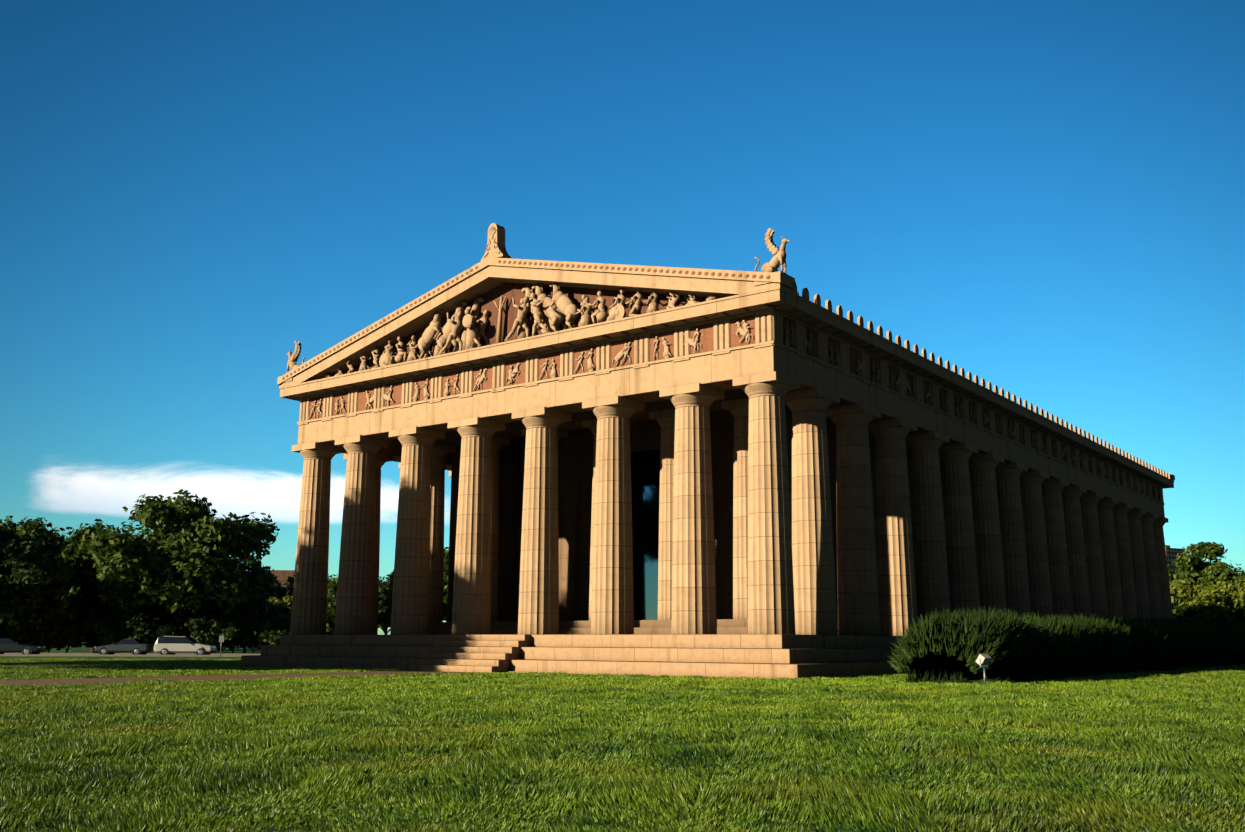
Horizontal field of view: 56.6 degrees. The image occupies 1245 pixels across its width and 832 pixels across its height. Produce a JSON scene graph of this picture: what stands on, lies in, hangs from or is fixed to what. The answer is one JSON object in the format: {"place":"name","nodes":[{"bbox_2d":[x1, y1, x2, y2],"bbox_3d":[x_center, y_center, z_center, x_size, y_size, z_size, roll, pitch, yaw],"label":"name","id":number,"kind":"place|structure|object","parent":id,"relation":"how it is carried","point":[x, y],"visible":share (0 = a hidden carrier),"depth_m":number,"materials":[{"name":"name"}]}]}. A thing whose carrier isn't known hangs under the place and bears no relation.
{"place":"outdoors","nodes":[
{"label":"outdoors","id":0,"kind":"place"},
{"bbox_2d":[0,642,1244,831],"bbox_3d":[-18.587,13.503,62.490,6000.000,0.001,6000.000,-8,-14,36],"label":"lawn","id":1,"kind":"structure","parent":0,"point":[82,649],"depth_m":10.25,"materials":[{"name":"green plant"}]},
{"bbox_2d":[0,526,60,616],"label":"tree","id":2,"kind":"object","parent":1,"relation":"on","point":[18,553],"visible":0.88,"depth_m":104.83,"materials":[{"name":"green plant"}]},
{"bbox_2d":[0,515,108,643],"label":"tree","id":3,"kind":"object","parent":1,"relation":"on","point":[49,607],"visible":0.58,"depth_m":109.52,"materials":[{"name":"green plant"}]},
{"bbox_2d":[54,586,74,649],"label":"tree","id":4,"kind":"object","parent":1,"relation":"on","point":[68,589],"depth_m":143.78,"materials":[{"name":"green plant"}]},
{"bbox_2d":[62,619,89,652],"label":"shrub","id":5,"kind":"object","parent":1,"relation":"on","point":[81,622],"visible":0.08,"depth_m":115.03,"materials":[{"name":"green plant"}]},
{"bbox_2d":[59,531,144,652],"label":"tree","id":6,"kind":"object","parent":1,"relation":"on","point":[86,601],"visible":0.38,"depth_m":116.83,"materials":[{"name":"green plant"}]},
{"bbox_2d":[92,615,155,652],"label":"shrub","id":7,"kind":"object","parent":1,"relation":"on","point":[111,625],"visible":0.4,"depth_m":108.77,"materials":[{"name":"green plant"}]},
{"bbox_2d":[0,653,260,656],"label":"road kerbs","id":8,"kind":"structure","parent":1,"relation":"on","point":[146,655],"depth_m":95.64,"materials":[{"name":"concrete"}]},
{"bbox_2d":[106,613,177,644],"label":"tree","id":9,"kind":"object","parent":1,"relation":"on","point":[143,629],"visible":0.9,"depth_m":108.14,"materials":[{"name":"green plant"}]},
{"bbox_2d":[58,489,281,624],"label":"tree","id":10,"kind":"object","parent":1,"relation":"on","point":[179,563],"visible":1,"depth_m":108.61,"materials":[{"name":"green plant"}]},
{"bbox_2d":[152,615,193,641],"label":"shrub","id":11,"kind":"object","parent":1,"relation":"on","point":[182,628],"visible":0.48,"depth_m":110.01,"materials":[{"name":"green plant"}]},
{"bbox_2d":[182,613,246,649],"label":"shrub","id":12,"kind":"object","parent":1,"relation":"on","point":[212,630],"visible":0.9,"depth_m":108.40,"materials":[{"name":"green plant"}]},
{"bbox_2d":[219,636,223,656],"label":"sign","id":13,"kind":"object","parent":1,"relation":"on","point":[221,639],"visible":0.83,"depth_m":92.21,"materials":[{"name":"grey metal"}]},
{"bbox_2d":[186,558,268,623],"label":"tree","id":14,"kind":"object","parent":1,"relation":"on","point":[198,616],"depth_m":146.27,"materials":[{"name":"green plant"}]},
{"bbox_2d":[219,617,257,652],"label":"shrub","id":15,"kind":"object","parent":1,"relation":"on","point":[222,648],"visible":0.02,"depth_m":114.11,"materials":[{"name":"green plant"}]},
{"bbox_2d":[0,671,479,685],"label":"gravel walk","id":16,"kind":"structure","parent":1,"relation":"on","point":[105,680],"depth_m":42.01,"materials":[{"name":"grey gravel"}]},
{"bbox_2d":[199,585,291,652],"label":"tree","id":17,"kind":"object","parent":1,"relation":"on","point":[255,606],"visible":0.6,"depth_m":115.64,"materials":[{"name":"green plant"}]},
{"bbox_2d":[223,616,274,653],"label":"shrub","id":18,"kind":"object","parent":1,"relation":"on","point":[246,633],"visible":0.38,"depth_m":110.68,"materials":[{"name":"green plant"}]},
{"bbox_2d":[237,557,273,584],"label":"tree","id":19,"kind":"object","parent":1,"relation":"on","point":[247,563],"visible":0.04,"depth_m":176.23,"materials":[{"name":"green plant"}]},
{"bbox_2d":[249,614,290,650],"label":"shrub","id":20,"kind":"object","parent":1,"relation":"on","point":[263,627],"visible":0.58,"depth_m":109.56,"materials":[{"name":"green plant"}]},
{"bbox_2d":[266,595,292,618],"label":"tree","id":21,"kind":"object","parent":1,"relation":"on","point":[287,600],"visible":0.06,"depth_m":125.03,"materials":[{"name":"green plant"}]},
{"bbox_2d":[262,618,334,644],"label":"shrub","id":22,"kind":"object","parent":1,"relation":"on","point":[275,635],"visible":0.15,"depth_m":107.04,"materials":[{"name":"green plant"}]},
{"bbox_2d":[271,570,327,631],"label":"lowrise building","id":23,"kind":"structure","parent":1,"relation":"on","point":[283,575],"depth_m":325.11,"materials":[{"name":"brick"}]},
{"bbox_2d":[266,571,336,600],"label":"tree","id":24,"kind":"object","parent":1,"relation":"on","point":[281,593],"visible":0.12,"depth_m":180.33,"materials":[{"name":"green plant"}]},
{"bbox_2d":[291,577,337,630],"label":"tree","id":25,"kind":"object","parent":1,"relation":"on","point":[331,610],"visible":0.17,"depth_m":146.37,"materials":[{"name":"green plant"}]},
{"bbox_2d":[331,572,392,634],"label":"tree","id":26,"kind":"object","parent":1,"relation":"on","point":[385,606],"visible":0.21,"depth_m":136.41,"materials":[{"name":"green plant"}]},
{"bbox_2d":[386,547,448,621],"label":"tree","id":27,"kind":"object","parent":1,"relation":"on","point":[445,578],"visible":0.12,"depth_m":120.08,"materials":[{"name":"green plant"}]},
{"bbox_2d":[408,635,530,672],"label":"stairs","id":28,"kind":"structure","parent":1,"relation":"on","point":[472,653],"depth_m":52.13,"materials":[{"name":"beige stone"}]},
{"bbox_2d":[241,634,907,678],"bbox_3d":[14.588,16.508,80.841,34.380,1.950,73.000,-8,-14,36],"label":"stepped base","id":29,"kind":"object","parent":1,"relation":"on","point":[789,656],"visible":0.58,"depth_m":48.38,"materials":[{"name":"beige stone"}]},
{"bbox_2d":[290,442,343,634],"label":"column","id":30,"kind":"structure","parent":29,"relation":"on","point":[309,607],"depth_m":63.37,"materials":[{"name":"stone"}]},
{"bbox_2d":[334,435,388,634],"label":"column","id":31,"kind":"structure","parent":29,"relation":"on","point":[354,599],"depth_m":61.19,"materials":[{"name":"stone"}]},
{"bbox_2d":[343,452,393,634],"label":"column","id":32,"kind":"structure","parent":29,"relation":"on","point":[381,459],"depth_m":66.72,"materials":[{"name":"stone"}]},
{"bbox_2d":[389,426,444,634],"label":"column","id":33,"kind":"structure","parent":29,"relation":"on","point":[410,607],"depth_m":58.66,"materials":[{"name":"stone"}]},
{"bbox_2d":[447,417,505,634],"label":"column","id":34,"kind":"structure","parent":29,"relation":"on","point":[471,611],"depth_m":56.12,"materials":[{"name":"stone"}]},
{"bbox_2d":[512,407,571,634],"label":"column","id":35,"kind":"structure","parent":29,"relation":"on","point":[538,613],"depth_m":53.60,"materials":[{"name":"stone"}]},
{"bbox_2d":[582,395,644,633],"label":"column","id":36,"kind":"structure","parent":29,"relation":"on","point":[612,607],"depth_m":51.08,"materials":[{"name":"stone"}]},
{"bbox_2d":[659,383,724,633],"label":"column","id":37,"kind":"structure","parent":29,"relation":"on","point":[693,585],"depth_m":48.55,"materials":[{"name":"stone"}]},
{"bbox_2d":[732,371,799,634],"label":"column","id":38,"kind":"structure","parent":29,"relation":"on","point":[771,609],"depth_m":46.38,"materials":[{"name":"stone"}]},
{"bbox_2d":[279,286,1173,516],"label":"entablature","id":39,"kind":"structure","parent":38,"relation":"on","point":[707,368],"depth_m":55.58,"materials":[{"name":"beige stone"}]},
{"bbox_2d":[277,257,798,386],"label":"pediment","id":40,"kind":"structure","parent":39,"relation":"on","point":[490,280],"depth_m":56.22,"materials":[{"name":"stone"}]},
{"bbox_2d":[481,223,510,260],"bbox_3d":[-6.246,-8.582,57.245,1.480,1.856,0.600,-8,-14,36],"label":"roof ornament","id":41,"kind":"object","parent":40,"relation":"on","point":[499,235],"visible":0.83,"depth_m":56.99,"materials":[{"name":"beige stone"}]},
{"bbox_2d":[483,226,499,257],"bbox_3d":[-6.426,-8.646,57.013,1.186,1.568,0.114,-8,-14,36],"label":"roof ornament","id":42,"kind":"object","parent":41,"relation":"attached to","point":[492,231],"visible":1,"depth_m":57.02,"materials":[{"name":"beige stone"}]},
{"bbox_2d":[312,283,733,380],"bbox_3d":[-6.114,-4.815,56.708,27.725,3.503,1.404,-8,-14,36],"label":"parthenon pediment sculpture","id":43,"kind":"object","parent":40,"relation":"in","point":[458,331],"visible":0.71,"depth_m":55.75,"materials":[{"name":"beige stone"}]},
{"bbox_2d":[282,260,770,379],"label":"painted sima beads","id":44,"kind":"object","parent":40,"relation":"attached to","point":[606,268],"visible":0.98,"depth_m":53.77},
{"bbox_2d":[278,228,796,382],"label":"griffin statues","id":45,"kind":"object","parent":40,"relation":"on","point":[778,259],"visible":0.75,"depth_m":47.37,"materials":[{"name":"beige stone"}]},
{"bbox_2d":[290,304,1170,504],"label":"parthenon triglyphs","id":46,"kind":"object","parent":39,"relation":"attached to","point":[768,326],"visible":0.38,"depth_m":56.12,"materials":[{"name":"beige stone"}]},
{"bbox_2d":[309,315,1159,500],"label":"parthenon metope fields","id":47,"kind":"structure","parent":39,"relation":"attached to","point":[706,341],"depth_m":55.42,"materials":[{"name":"brown stone"}]},
{"bbox_2d":[308,319,1161,501],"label":"metopes","id":48,"kind":"object","parent":47,"relation":"on","point":[695,344],"visible":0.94,"depth_m":56.92,"materials":[{"name":"beige stone"}]},
{"bbox_2d":[792,287,1170,478],"bbox_3d":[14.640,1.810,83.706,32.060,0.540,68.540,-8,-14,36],"label":"parthenon antefixes","id":49,"kind":"object","parent":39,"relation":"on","point":[828,303],"visible":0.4,"depth_m":63.13,"materials":[{"name":"beige stone"}]},
{"bbox_2d":[784,387,839,634],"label":"column","id":50,"kind":"structure","parent":29,"relation":"on","point":[814,576],"depth_m":49.28,"materials":[{"name":"stone"}]},
{"bbox_2d":[826,404,880,635],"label":"column","id":51,"kind":"structure","parent":29,"relation":"on","point":[858,598],"depth_m":52.66,"materials":[{"name":"stone"}]},
{"bbox_2d":[868,418,917,635],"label":"column","id":52,"kind":"structure","parent":29,"relation":"on","point":[896,581],"depth_m":56.06,"materials":[{"name":"stone"}]},
{"bbox_2d":[905,431,950,621],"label":"column","id":53,"kind":"structure","parent":29,"relation":"on","point":[930,556],"depth_m":59.54,"materials":[{"name":"stone"}]},
{"bbox_2d":[938,442,979,613],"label":"column","id":54,"kind":"structure","parent":29,"relation":"on","point":[959,536],"depth_m":62.93,"materials":[{"name":"stone"}]},
{"bbox_2d":[968,453,1006,613],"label":"column","id":55,"kind":"structure","parent":29,"relation":"on","point":[988,547],"depth_m":66.30,"materials":[{"name":"stone"}]},
{"bbox_2d":[995,462,1030,618],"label":"column","id":56,"kind":"structure","parent":29,"relation":"on","point":[1013,539],"depth_m":69.65,"materials":[{"name":"stone"}]},
{"bbox_2d":[1019,470,1052,618],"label":"column","id":57,"kind":"structure","parent":29,"relation":"on","point":[1031,482],"depth_m":73.01,"materials":[{"name":"stone"}]},
{"bbox_2d":[1041,478,1072,617],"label":"column","id":58,"kind":"structure","parent":29,"relation":"on","point":[1052,488],"depth_m":76.38,"materials":[{"name":"stone"}]},
{"bbox_2d":[428,389,940,634],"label":"parthenon cella","id":59,"kind":"structure","parent":1,"relation":"on","point":[575,461],"depth_m":66.73,"materials":[{"name":"beige stone"}]},
{"bbox_2d":[428,442,455,621],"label":"column","id":60,"kind":"structure","parent":59,"relation":"on","point":[440,452],"depth_m":65.35,"materials":[{"name":"stone"}]},
{"bbox_2d":[491,435,509,621],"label":"column","id":61,"kind":"structure","parent":59,"relation":"on","point":[497,443],"depth_m":63.04,"materials":[{"name":"stone"}]},
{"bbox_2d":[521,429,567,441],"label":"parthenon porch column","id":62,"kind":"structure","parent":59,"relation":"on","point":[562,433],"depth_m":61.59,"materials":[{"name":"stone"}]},
{"bbox_2d":[582,419,630,620],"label":"column","id":63,"kind":"structure","parent":59,"relation":"on","point":[591,425],"depth_m":58.45,"materials":[{"name":"stone"}]},
{"bbox_2d":[631,449,659,619],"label":"doorway","id":64,"kind":"structure","parent":59,"relation":"in","point":[645,478],"depth_m":65.24,"materials":[{"name":"black"}]},
{"bbox_2d":[649,408,674,619],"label":"column","id":65,"kind":"structure","parent":59,"relation":"on","point":[665,419],"depth_m":55.49,"materials":[{"name":"stone"}]},
{"bbox_2d":[721,398,748,618],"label":"column","id":66,"kind":"structure","parent":59,"relation":"on","point":[738,409],"depth_m":53.05,"materials":[{"name":"stone"}]},
{"bbox_2d":[976,654,990,685],"bbox_3d":[11.449,8.096,36.598,0.424,1.112,0.352,10,-14,-40],"label":"floodlight","id":67,"kind":"object","parent":1,"relation":"on","point":[983,660],"depth_m":36.56,"materials":[{"name":"grey metal"}]},
{"bbox_2d":[887,605,1244,683],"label":"hedge","id":68,"kind":"object","parent":1,"relation":"on","point":[952,646],"visible":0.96,"depth_m":45.76,"materials":[{"name":"green plant"}]},
{"bbox_2d":[1165,545,1184,575],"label":"background building","id":69,"kind":"structure","parent":1,"relation":"on","point":[1171,554],"depth_m":877.94,"materials":[{"name":"stone"}]},
{"bbox_2d":[1169,577,1238,624],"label":"yellow tree","id":70,"kind":"object","parent":1,"relation":"on","point":[1189,599],"visible":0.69,"depth_m":129.97,"materials":[{"name":"green plant"}]},
{"bbox_2d":[1167,541,1244,612],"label":"dark tree","id":71,"kind":"object","parent":1,"relation":"on","point":[1194,566],"visible":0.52,"depth_m":145.06,"materials":[{"name":"green plant"}]},
{"bbox_2d":[1203,577,1244,623],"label":"yellow tree","id":72,"kind":"object","parent":1,"relation":"on","point":[1239,613],"visible":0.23,"depth_m":134.03,"materials":[{"name":"green plant"}]},
{"bbox_2d":[1232,592,1244,620],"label":"yellow tree","id":73,"kind":"object","parent":1,"relation":"on","point":[1241,602],"visible":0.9,"depth_m":129.07,"materials":[{"name":"green plant"}]},
{"bbox_2d":[0,0,1244,634],"label":"sky","id":74,"kind":"structure","parent":0,"point":[1045,199],"materials":[{"name":"blue"}]},
{"bbox_2d":[1061,485,1090,618],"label":"column","id":75,"kind":"structure","parent":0,"point":[1078,575],"depth_m":79.75,"materials":[{"name":"stone"}]},
{"bbox_2d":[1080,491,1107,618],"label":"column","id":76,"kind":"structure","parent":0,"point":[1093,553],"depth_m":83.11,"materials":[{"name":"stone"}]},
{"bbox_2d":[1097,497,1122,619],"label":"column","id":77,"kind":"structure","parent":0,"point":[1105,506],"depth_m":86.49,"materials":[{"name":"stone"}]},
{"bbox_2d":[1112,503,1137,621],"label":"column","id":78,"kind":"structure","parent":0,"point":[1124,556],"depth_m":89.85,"materials":[{"name":"stone"}]},
{"bbox_2d":[1127,508,1150,621],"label":"column","id":79,"kind":"structure","parent":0,"point":[1134,515],"depth_m":93.23,"materials":[{"name":"stone"}]},
{"bbox_2d":[1140,513,1162,620],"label":"column","id":80,"kind":"structure","parent":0,"point":[1150,555],"depth_m":96.60,"materials":[{"name":"stone"}]},
{"bbox_2d":[1153,517,1172,619],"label":"column","id":81,"kind":"structure","parent":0,"point":[1159,523],"depth_m":99.50,"materials":[{"name":"stone"}]},
{"bbox_2d":[1165,473,1174,480],"bbox_3d":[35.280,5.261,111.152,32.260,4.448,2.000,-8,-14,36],"label":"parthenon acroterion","id":82,"kind":"structure","parent":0,"point":[1172,478],"depth_m":101.38,"materials":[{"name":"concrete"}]},
{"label":"road","id":83,"kind":"structure","parent":0,"visible":0},
{"bbox_2d":[0,638,45,653],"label":"dark sedan","id":84,"kind":"object","parent":83,"relation":"on","point":[10,645],"visible":0.88,"depth_m":95.18,"materials":[{"name":"black paint"}]},
{"bbox_2d":[94,639,153,654],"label":"car","id":85,"kind":"object","parent":83,"relation":"on","point":[136,646],"visible":0.94,"depth_m":100.58,"materials":[{"name":"grey paint"}]},
{"bbox_2d":[153,636,216,654],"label":"car","id":86,"kind":"object","parent":83,"relation":"on","point":[168,645],"visible":0.85,"depth_m":96.28,"materials":[{"name":"white paint"}]}
]}

